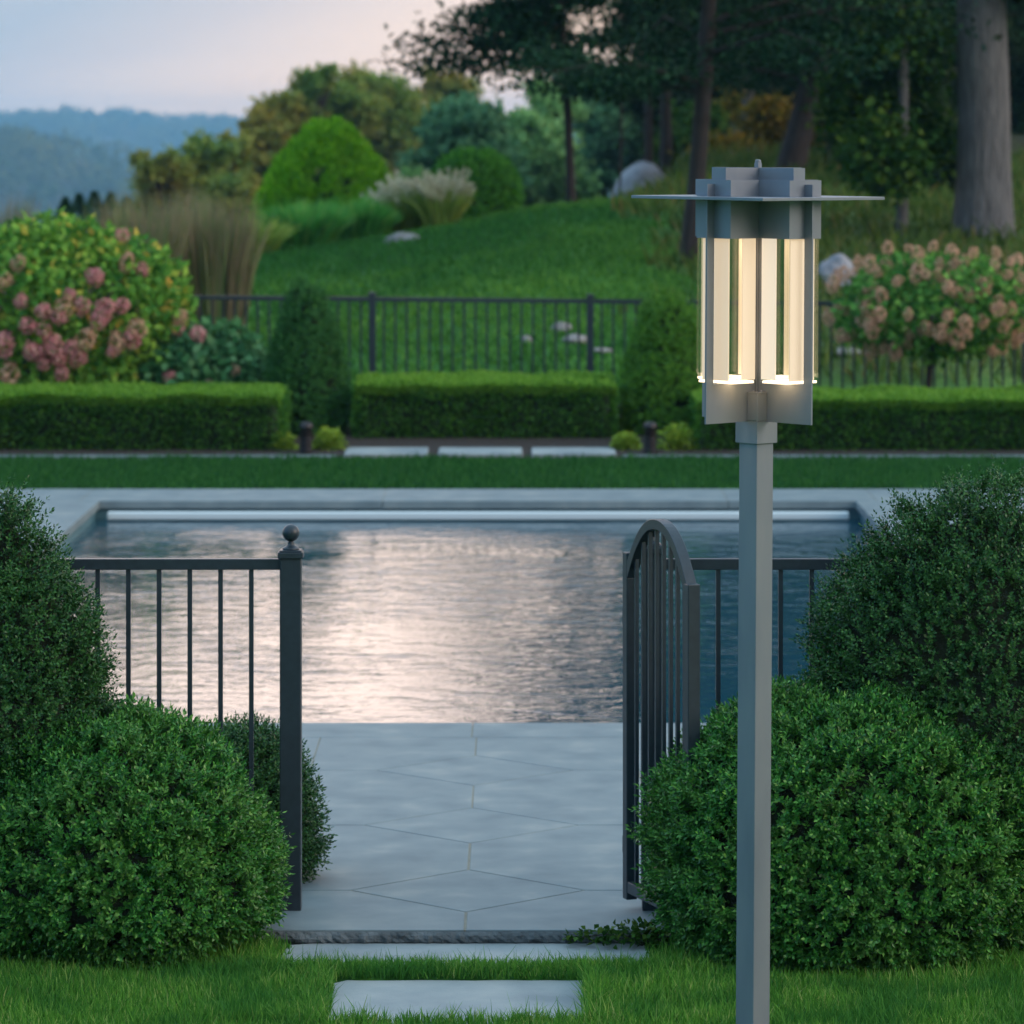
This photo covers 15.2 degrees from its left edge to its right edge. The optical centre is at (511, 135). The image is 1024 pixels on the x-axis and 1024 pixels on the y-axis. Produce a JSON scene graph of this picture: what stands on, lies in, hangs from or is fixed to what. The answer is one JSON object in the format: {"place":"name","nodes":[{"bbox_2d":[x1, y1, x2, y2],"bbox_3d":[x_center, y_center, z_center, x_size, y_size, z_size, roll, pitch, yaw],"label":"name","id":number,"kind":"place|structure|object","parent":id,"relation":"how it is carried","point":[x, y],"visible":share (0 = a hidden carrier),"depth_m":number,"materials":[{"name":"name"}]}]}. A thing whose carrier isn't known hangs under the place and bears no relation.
{"place":"outdoors","nodes":[
{"label":"outdoors","id":0,"kind":"place"},
{"bbox_2d":[0,190,50,319],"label":"ornamental grass","id":1,"kind":"object","parent":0,"point":[16,214],"depth_m":41.99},
{"bbox_2d":[0,157,131,228],"bbox_3d":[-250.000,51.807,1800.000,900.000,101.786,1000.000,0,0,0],"label":"hill","id":2,"kind":"structure","parent":0,"point":[3,198],"depth_m":1888.83,"materials":[{"name":"plant"}]},
{"bbox_2d":[0,123,286,229],"bbox_3d":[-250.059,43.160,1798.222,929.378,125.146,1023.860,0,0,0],"label":"forest","id":3,"kind":"object","parent":2,"relation":"on","point":[24,147],"visible":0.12,"depth_m":1970.20,"materials":[{"name":"plant"}]},
{"bbox_2d":[41,125,192,160],"bbox_3d":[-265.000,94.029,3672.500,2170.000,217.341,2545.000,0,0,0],"label":"hill","id":4,"kind":"structure","parent":0,"point":[107,138],"depth_m":3993.32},
{"bbox_2d":[0,103,613,197],"bbox_3d":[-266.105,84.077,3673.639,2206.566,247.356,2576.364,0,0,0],"label":"forest","id":5,"kind":"object","parent":4,"relation":"on","point":[171,129],"visible":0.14,"depth_m":4070.34,"materials":[{"name":"blue plant"}]},
{"bbox_2d":[66,192,200,356],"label":"ornamental grass","id":6,"kind":"object","parent":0,"point":[176,246],"depth_m":39.41,"materials":[{"name":"plant"}]},
{"bbox_2d":[101,182,238,234],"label":"ornamental grass","id":7,"kind":"object","parent":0,"point":[141,218],"depth_m":40.93,"materials":[{"name":"plant"}]},
{"bbox_2d":[226,213,301,254],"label":"ornamental grass","id":8,"kind":"object","parent":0,"point":[277,236],"depth_m":48.87,"materials":[{"name":"plant"}]},
{"bbox_2d":[248,198,358,249],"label":"ornamental grass","id":9,"kind":"object","parent":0,"point":[326,226],"depth_m":49.71,"materials":[{"name":"plant"}]},
{"bbox_2d":[0,0,633,118],"label":"sky","id":10,"kind":"structure","parent":0,"point":[177,57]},
{"bbox_2d":[2,192,700,401],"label":"slope grass","id":11,"kind":"structure","parent":0,"point":[475,226],"depth_m":43.55,"materials":[{"name":"plant"}]},
{"bbox_2d":[309,192,405,242],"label":"ornamental grass","id":12,"kind":"object","parent":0,"point":[375,217],"depth_m":50.69,"materials":[{"name":"plant"}]},
{"bbox_2d":[359,166,447,231],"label":"ornamental grass","id":13,"kind":"object","parent":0,"point":[411,220],"depth_m":51.29,"materials":[{"name":"plant"}]},
{"bbox_2d":[0,489,1023,931],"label":"terrace","id":14,"kind":"structure","parent":0,"point":[548,805],"depth_m":15.65,"materials":[{"name":"stone"}]},
{"bbox_2d":[259,931,660,949],"bbox_3d":[-0.160,2.902,14.006,1.420,0.396,1.988,0,0,0],"label":"terrace edge","id":15,"kind":"object","parent":14,"relation":"attached to","point":[295,938],"visible":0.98,"depth_m":13.02,"materials":[{"name":"stone"}]},
{"bbox_2d":[562,916,682,949],"bbox_3d":[0.438,2.696,12.974,0.536,0.111,0.171,0,0,0],"label":"ivy","id":16,"kind":"object","parent":15,"relation":"on","point":[610,936],"visible":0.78,"depth_m":12.96,"materials":[{"name":"green plant"}]},
{"bbox_2d":[55,508,884,553],"bbox_3d":[-0.255,3.605,23.010,5.950,1.690,11.080,0,0,0],"label":"pool basin","id":17,"kind":"object","parent":14,"relation":"in","point":[102,514],"visible":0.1,"depth_m":28.40,"materials":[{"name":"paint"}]},
{"bbox_2d":[54,519,871,724],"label":"pool water","id":18,"kind":"structure","parent":17,"relation":"in","point":[462,621],"depth_m":22.77,"materials":[{"name":"blue liquid"}]},
{"bbox_2d":[107,511,848,519],"bbox_3d":[-0.250,2.799,28.270,5.460,0.056,0.100,0,0,0],"label":"pool cover bar","id":19,"kind":"object","parent":18,"relation":"on","point":[456,515],"visible":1,"depth_m":28.22,"materials":[{"name":"silver metal"}]},
{"bbox_2d":[80,489,876,931],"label":"terrace joints","id":20,"kind":"object","parent":14,"relation":"on","point":[472,805],"visible":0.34,"depth_m":14.61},
{"bbox_2d":[0,450,1023,488],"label":"lawn grass","id":21,"kind":"structure","parent":0,"point":[879,473],"depth_m":30.59,"materials":[{"name":"plant"}]},
{"bbox_2d":[0,123,1023,1023],"bbox_3d":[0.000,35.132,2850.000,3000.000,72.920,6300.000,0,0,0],"label":"ground","id":22,"kind":"structure","parent":0,"point":[836,373],"depth_m":40.12,"materials":[{"name":"plant"}]},
{"bbox_2d":[51,196,86,234],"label":"conifer","id":23,"kind":"object","parent":22,"relation":"on","point":[64,201],"visible":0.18,"depth_m":77.94,"materials":[{"name":"green plant"}]},
{"bbox_2d":[69,192,91,221],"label":"conifer","id":24,"kind":"object","parent":22,"relation":"on","point":[78,202],"visible":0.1,"depth_m":78.92,"materials":[{"name":"green plant"}]},
{"bbox_2d":[80,190,108,226],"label":"conifer","id":25,"kind":"object","parent":22,"relation":"on","point":[93,194],"visible":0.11,"depth_m":79.93,"materials":[{"name":"green plant"}]},
{"bbox_2d":[99,192,123,228],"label":"conifer","id":26,"kind":"object","parent":22,"relation":"on","point":[109,198],"visible":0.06,"depth_m":80.92,"materials":[{"name":"green plant"}]},
{"bbox_2d":[119,196,137,222],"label":"conifer","id":27,"kind":"object","parent":22,"relation":"on","point":[126,197],"visible":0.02,"depth_m":81.95,"materials":[{"name":"green plant"}]},
{"bbox_2d":[0,455,334,459],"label":"path edging","id":28,"kind":"object","parent":22,"relation":"on","point":[143,456],"visible":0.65,"depth_m":32.12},
{"bbox_2d":[115,128,262,224],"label":"broadleaf tree","id":29,"kind":"object","parent":22,"relation":"on","point":[170,170],"visible":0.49,"depth_m":104.71,"materials":[{"name":"green plant"}]},
{"bbox_2d":[154,189,275,338],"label":"ornamental grass","id":30,"kind":"object","parent":22,"relation":"on","point":[221,258],"depth_m":39.83,"materials":[{"name":"plant"}]},
{"bbox_2d":[206,60,388,210],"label":"broadleaf tree","id":31,"kind":"object","parent":22,"relation":"on","point":[273,122],"visible":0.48,"depth_m":124.67,"materials":[{"name":"green plant"}]},
{"bbox_2d":[249,113,401,218],"bbox_3d":[-2.614,0.827,54.498,2.498,2.305,2.091,0,0,0],"label":"arborvitae","id":32,"kind":"object","parent":22,"relation":"on","point":[316,143],"visible":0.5,"depth_m":54.11,"materials":[{"name":"green plant"}]},
{"bbox_2d":[336,58,431,182],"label":"broadleaf tree","id":33,"kind":"object","parent":22,"relation":"on","point":[402,114],"visible":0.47,"depth_m":134.29,"materials":[{"name":"green plant"}]},
{"bbox_2d":[383,232,418,243],"bbox_3d":[-1.362,1.291,48.511,0.559,0.151,0.341,0,0,0],"label":"boulder","id":34,"kind":"object","parent":22,"relation":"on","point":[397,236],"visible":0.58,"depth_m":48.42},
{"bbox_2d":[393,162,431,188],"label":"shrub","id":35,"kind":"object","parent":22,"relation":"on","point":[410,173],"visible":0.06,"depth_m":57.92,"materials":[{"name":"green plant"}]},
{"bbox_2d":[397,166,481,227],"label":"ornamental grass","id":36,"kind":"object","parent":22,"relation":"on","point":[440,203],"depth_m":51.01,"materials":[{"name":"plant"}]},
{"bbox_2d":[328,980,583,1023],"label":"stepping stone","id":37,"kind":"object","parent":22,"relation":"on","point":[395,996],"visible":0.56,"depth_m":12.29,"materials":[{"name":"stone"}]},
{"bbox_2d":[418,64,501,115],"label":"broadleaf tree","id":38,"kind":"object","parent":22,"relation":"on","point":[446,88],"visible":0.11,"depth_m":149.90,"materials":[{"name":"green plant"}]},
{"bbox_2d":[195,941,730,1023],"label":"edge grass","id":39,"kind":"structure","parent":22,"relation":"on","point":[322,962],"depth_m":12.53,"materials":[{"name":"plant"}]},
{"bbox_2d":[391,88,535,186],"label":"broadleaf tree","id":40,"kind":"object","parent":22,"relation":"on","point":[466,118],"visible":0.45,"depth_m":99.53,"materials":[{"name":"green plant"}]},
{"bbox_2d":[281,943,648,963],"bbox_3d":[-0.154,2.772,12.863,1.235,0.060,0.338,0,0,0],"label":"stepping stone","id":41,"kind":"object","parent":22,"relation":"on","point":[406,950],"visible":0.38,"depth_m":12.91,"materials":[{"name":"stone"}]},
{"bbox_2d":[429,144,526,220],"bbox_3d":[-0.524,0.810,53.991,1.479,1.406,1.272,0,0,0],"label":"round shrub","id":42,"kind":"object","parent":22,"relation":"on","point":[495,178],"visible":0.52,"depth_m":53.64,"materials":[{"name":"green plant"}]},
{"bbox_2d":[0,922,1023,1023],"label":"grass","id":43,"kind":"structure","parent":22,"relation":"on","point":[28,998],"depth_m":12.16,"materials":[{"name":"plant"}]},
{"bbox_2d":[0,403,1023,457],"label":"planting bed","id":44,"kind":"object","parent":22,"relation":"on","point":[434,445],"depth_m":32.62,"materials":[{"name":"soil"}]},
{"bbox_2d":[0,205,198,384],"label":"hydrangea","id":45,"kind":"object","parent":44,"relation":"on","point":[23,247],"visible":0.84,"depth_m":34.20,"materials":[{"name":"green plant"}]},
{"bbox_2d":[0,380,293,449],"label":"hedge","id":46,"kind":"object","parent":44,"relation":"on","point":[125,415],"visible":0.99,"depth_m":32.71,"materials":[{"name":"green plant"}]},
{"bbox_2d":[126,312,270,385],"bbox_3d":[-2.760,2.187,34.485,1.483,1.198,1.223,0,0,0],"label":"hydrangea","id":47,"kind":"object","parent":44,"relation":"on","point":[204,337],"visible":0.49,"depth_m":34.18,"materials":[{"name":"green plant"}]},
{"bbox_2d":[264,429,298,450],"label":"leafy plant","id":48,"kind":"object","parent":44,"relation":"on","point":[289,439],"visible":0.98,"depth_m":32.69,"materials":[{"name":"green plant"}]},
{"bbox_2d":[299,421,312,453],"bbox_3d":[-1.741,2.568,32.450,0.120,0.304,0.120,0,0,0],"label":"path light","id":49,"kind":"object","parent":44,"relation":"on","point":[306,433],"visible":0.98,"depth_m":32.41,"materials":[{"name":"brown metal"}]},
{"bbox_2d":[261,273,354,435],"bbox_3d":[-1.808,1.969,33.956,0.878,1.521,0.907,0,0,0],"label":"cone shrub","id":50,"kind":"object","parent":44,"relation":"on","point":[308,361],"visible":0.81,"depth_m":33.72,"materials":[{"name":"green plant"}]},
{"bbox_2d":[312,425,349,450],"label":"leafy plant","id":51,"kind":"object","parent":44,"relation":"on","point":[327,437],"visible":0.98,"depth_m":32.70,"materials":[{"name":"green plant"}]},
{"bbox_2d":[344,447,428,458],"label":"stone slab","id":52,"kind":"structure","parent":44,"relation":"on","point":[374,451],"depth_m":32.39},
{"bbox_2d":[438,447,521,458],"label":"stone slab","id":53,"kind":"structure","parent":44,"relation":"on","point":[486,451],"depth_m":32.39,"materials":[{"name":"stone"}]},
{"bbox_2d":[348,369,620,438],"bbox_3d":[-0.237,2.407,34.102,2.416,0.624,1.444,0,0,0],"label":"hedge","id":54,"kind":"object","parent":44,"relation":"on","point":[473,403],"visible":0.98,"depth_m":33.50,"materials":[{"name":"green plant"}]},
{"bbox_2d":[531,447,615,458],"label":"stone slab","id":55,"kind":"structure","parent":44,"relation":"on","point":[562,451],"depth_m":32.39,"materials":[{"name":"stone"}]},
{"bbox_2d":[609,431,643,450],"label":"leafy plant","id":56,"kind":"object","parent":44,"relation":"on","point":[625,440],"visible":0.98,"depth_m":32.70,"materials":[{"name":"green plant"}]},
{"bbox_2d":[643,421,656,453],"bbox_3d":[1.170,2.568,32.450,0.120,0.304,0.120,0,0,0],"label":"path light","id":57,"kind":"object","parent":44,"relation":"on","point":[650,434],"visible":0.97,"depth_m":32.41,"materials":[{"name":"brown metal"}]},
{"bbox_2d":[615,285,701,435],"bbox_3d":[1.396,2.020,33.947,0.994,1.441,0.933,0,0,0],"label":"cone shrub","id":58,"kind":"object","parent":44,"relation":"on","point":[660,373],"visible":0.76,"depth_m":33.69,"materials":[{"name":"green plant"}]},
{"bbox_2d":[656,421,698,450],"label":"leafy plant","id":59,"kind":"object","parent":44,"relation":"on","point":[679,437],"visible":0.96,"depth_m":32.69,"materials":[{"name":"green plant"}]},
{"bbox_2d":[685,383,1023,450],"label":"hedge","id":60,"kind":"object","parent":44,"relation":"on","point":[890,417],"visible":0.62,"depth_m":32.70,"materials":[{"name":"green plant"}]},
{"bbox_2d":[822,240,1023,387],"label":"hydrangea tree","id":61,"kind":"object","parent":44,"relation":"on","point":[975,325],"visible":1,"depth_m":34.23,"materials":[{"name":"green plant"}]},
{"bbox_2d":[3,292,1023,405],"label":"metal fence","id":62,"kind":"object","parent":22,"relation":"on","point":[372,299],"visible":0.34,"depth_m":35.59,"materials":[{"name":"metal"}]},
{"bbox_2d":[368,0,678,202],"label":"pine tree","id":63,"kind":"object","parent":22,"relation":"on","point":[515,21],"visible":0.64,"depth_m":51.87,"materials":[{"name":"green plant"}]},
{"bbox_2d":[522,335,531,342],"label":"rock","id":64,"kind":"object","parent":22,"relation":"on","point":[525,338],"visible":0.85,"depth_m":39.07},
{"bbox_2d":[499,73,607,207],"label":"broadleaf tree","id":65,"kind":"object","parent":22,"relation":"on","point":[538,129],"visible":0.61,"depth_m":114.62,"materials":[{"name":"green plant"}]},
{"bbox_2d":[550,322,571,331],"bbox_3d":[0.503,1.974,39.603,0.233,0.113,0.168,0,0,0],"label":"rock","id":66,"kind":"object","parent":22,"relation":"on","point":[561,326],"visible":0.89,"depth_m":39.55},
{"bbox_2d":[561,334,586,343],"bbox_3d":[0.653,2.060,38.992,0.280,0.099,0.243,0,0,27],"label":"rock","id":67,"kind":"object","parent":22,"relation":"on","point":[572,338],"visible":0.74,"depth_m":38.92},
{"bbox_2d":[594,347,611,352],"bbox_3d":[0.898,2.148,38.495,0.264,0.050,0.176,0,0,0],"label":"rock","id":68,"kind":"object","parent":22,"relation":"on","point":[598,350],"visible":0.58,"depth_m":38.44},
{"bbox_2d":[551,54,656,197],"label":"broadleaf tree","id":69,"kind":"object","parent":22,"relation":"on","point":[601,137],"visible":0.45,"depth_m":119.35,"materials":[{"name":"green plant"}]},
{"bbox_2d":[613,161,665,196],"bbox_3d":[2.143,0.861,62.003,1.058,0.923,0.806,0,0,0],"label":"boulder","id":70,"kind":"object","parent":22,"relation":"on","point":[639,171],"visible":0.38,"depth_m":61.77,"materials":[{"name":"stone"}]},
{"bbox_2d":[566,7,719,173],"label":"pine tree","id":71,"kind":"object","parent":22,"relation":"on","point":[665,129],"visible":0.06,"depth_m":65.94,"materials":[{"name":"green plant"}]},
{"bbox_2d":[610,1,696,162],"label":"woodland tree","id":72,"kind":"object","parent":22,"relation":"on","point":[638,108],"visible":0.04,"depth_m":92.31,"materials":[{"name":"green plant"}]},
{"bbox_2d":[606,0,719,162],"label":"pine tree","id":73,"kind":"object","parent":22,"relation":"on","point":[648,134],"visible":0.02,"depth_m":63.96,"materials":[{"name":"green plant"}]},
{"bbox_2d":[639,120,691,167],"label":"woodland bush","id":74,"kind":"object","parent":22,"relation":"on","point":[681,139],"visible":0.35,"depth_m":71.80,"materials":[{"name":"green plant"}]},
{"bbox_2d":[567,0,809,194],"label":"pine tree","id":75,"kind":"object","parent":22,"relation":"on","point":[630,12],"visible":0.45,"depth_m":55.29,"materials":[{"name":"green plant"}]},
{"bbox_2d":[658,92,734,137],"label":"woodland bush","id":76,"kind":"object","parent":22,"relation":"on","point":[718,121],"visible":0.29,"depth_m":75.72,"materials":[{"name":"green plant"}]},
{"bbox_2d":[666,127,765,158],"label":"woodland bush","id":77,"kind":"object","parent":22,"relation":"on","point":[735,136],"visible":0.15,"depth_m":65.82,"materials":[{"name":"green plant"}]},
{"bbox_2d":[671,66,794,107],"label":"woodland tree","id":78,"kind":"object","parent":22,"relation":"on","point":[685,96],"depth_m":86.76,"materials":[{"name":"green plant"}]},
{"bbox_2d":[446,0,1023,263],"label":"pine tree","id":79,"kind":"object","parent":22,"relation":"on","point":[707,53],"visible":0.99,"depth_m":43.91,"materials":[{"name":"green plant"}]},
{"bbox_2d":[713,85,762,123],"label":"woodland bush","id":80,"kind":"object","parent":22,"relation":"on","point":[729,105],"visible":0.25,"depth_m":79.73,"materials":[{"name":"green plant"}]},
{"bbox_2d":[673,8,802,118],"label":"grey tree","id":81,"kind":"object","parent":22,"relation":"on","point":[746,99],"visible":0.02,"depth_m":71.89,"materials":[{"name":"green plant"}]},
{"bbox_2d":[631,159,884,1023],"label":"post lantern","id":82,"kind":"object","parent":22,"relation":"on","point":[757,210],"visible":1,"depth_m":11.35,"materials":[{"name":"grey metal"}]},
{"bbox_2d":[728,86,794,149],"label":"woodland bush","id":83,"kind":"object","parent":22,"relation":"on","point":[767,118],"visible":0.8,"depth_m":66.77,"materials":[{"name":"yellow plant"}]},
{"bbox_2d":[755,12,821,108],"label":"woodland tree","id":84,"kind":"object","parent":22,"relation":"on","point":[789,94],"visible":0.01,"depth_m":84.50,"materials":[{"name":"green plant"}]},
{"bbox_2d":[559,0,1023,171],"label":"pine tree","id":85,"kind":"object","parent":22,"relation":"on","point":[796,144],"visible":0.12,"depth_m":59.86,"materials":[{"name":"green plant"}]},
{"bbox_2d":[641,1,956,156],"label":"pine tree","id":86,"kind":"object","parent":22,"relation":"on","point":[739,89],"visible":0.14,"depth_m":62.49,"materials":[{"name":"green plant"}]},
{"bbox_2d":[623,455,1022,459],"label":"path edging","id":87,"kind":"object","parent":22,"relation":"on","point":[777,456],"visible":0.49,"depth_m":32.12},
{"bbox_2d":[811,73,850,165],"bbox_3d":[5.557,-0.230,60.998,1.639,1.948,1.469,0,0,-19],"label":"woodland bush","id":88,"kind":"object","parent":22,"relation":"on","point":[820,138],"visible":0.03,"depth_m":60.90,"materials":[{"name":"green plant"}]},
{"bbox_2d":[814,253,854,284],"bbox_3d":[3.577,1.506,42.495,0.528,0.414,0.368,0,0,0],"label":"boulder","id":89,"kind":"object","parent":22,"relation":"on","point":[832,263],"visible":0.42,"depth_m":42.43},
{"bbox_2d":[828,128,861,176],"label":"woodland bush","id":90,"kind":"object","parent":22,"relation":"on","point":[841,147],"depth_m":57.89,"materials":[{"name":"green plant"}]},
{"bbox_2d":[833,347,860,355],"bbox_3d":[3.327,2.156,38.395,0.352,0.086,0.255,0,0,0],"label":"rock","id":91,"kind":"object","parent":22,"relation":"on","point":[839,351],"visible":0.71,"depth_m":38.31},
{"bbox_2d":[798,0,956,234],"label":"tree","id":92,"kind":"object","parent":22,"relation":"on","point":[894,146],"visible":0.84,"depth_m":45.95,"materials":[{"name":"green plant"}]},
{"bbox_2d":[732,0,1023,124],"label":"pine tree","id":93,"kind":"object","parent":22,"relation":"on","point":[1014,38],"visible":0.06,"depth_m":66.95,"materials":[{"name":"green plant"}]},
{"bbox_2d":[910,118,956,193],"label":"woodland bush","id":94,"kind":"object","parent":22,"relation":"on","point":[947,169],"visible":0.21,"depth_m":54.69,"materials":[{"name":"green plant"}]},
{"bbox_2d":[926,0,1023,127],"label":"woodland tree","id":95,"kind":"object","parent":22,"relation":"on","point":[955,79],"visible":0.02,"depth_m":77.78,"materials":[{"name":"green plant"}]},
{"bbox_2d":[951,0,1023,238],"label":"grey tree","id":96,"kind":"object","parent":22,"relation":"on","point":[983,192],"visible":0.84,"depth_m":45.73,"materials":[{"name":"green plant"}]},
{"bbox_2d":[1006,0,1023,133],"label":"woodland tree","id":97,"kind":"object","parent":22,"relation":"on","point":[1016,84],"visible":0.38,"depth_m":76.45,"materials":[{"name":"green plant"}]},
{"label":"planting bed","id":98,"kind":"structure","parent":22,"relation":"on","visible":0},
{"bbox_2d":[0,473,135,842],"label":"box bush","id":99,"kind":"object","parent":98,"relation":"on","point":[50,668],"visible":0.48,"depth_m":12.90,"materials":[{"name":"green plant"}]},
{"bbox_2d":[0,691,297,970],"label":"box bush","id":100,"kind":"object","parent":98,"relation":"on","point":[150,831],"visible":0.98,"depth_m":12.64,"materials":[{"name":"green plant"}]},
{"bbox_2d":[39,524,303,910],"bbox_3d":[-2.036,2.054,13.400,2.615,1.393,0.088,0,0,0],"label":"metal fence","id":101,"kind":"object","parent":98,"relation":"on","point":[287,562],"visible":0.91,"depth_m":13.38,"materials":[{"name":"metal"}]},
{"bbox_2d":[199,709,337,883],"bbox_3d":[-0.988,2.423,13.967,0.707,0.663,0.622,0,0,0],"label":"box bush","id":102,"kind":"object","parent":98,"relation":"on","point":[266,756],"visible":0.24,"depth_m":13.88,"materials":[{"name":"green plant"}]},
{"bbox_2d":[642,531,868,910],"bbox_3d":[1.708,2.045,13.400,2.522,1.409,0.088,0,0,0],"label":"metal fence","id":103,"kind":"object","parent":98,"relation":"on","point":[780,565],"visible":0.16,"depth_m":13.38,"materials":[{"name":"metal"}]},
{"bbox_2d":[622,519,699,909],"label":"garden gate","id":104,"kind":"structure","parent":103,"relation":"attached to","point":[634,558],"depth_m":13.16,"materials":[{"name":"metal"}]},
{"bbox_2d":[624,672,1023,975],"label":"box bush","id":105,"kind":"object","parent":98,"relation":"on","point":[891,844],"visible":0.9,"depth_m":12.57,"materials":[{"name":"green plant"}]},
{"bbox_2d":[787,454,1023,953],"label":"box bush","id":106,"kind":"object","parent":98,"relation":"on","point":[934,607],"visible":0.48,"depth_m":12.87,"materials":[{"name":"green plant"}]},
{"bbox_2d":[580,134,1023,384],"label":"wild grass","id":107,"kind":"structure","parent":0,"point":[674,181],"depth_m":45.78,"materials":[{"name":"plant"}]}
]}

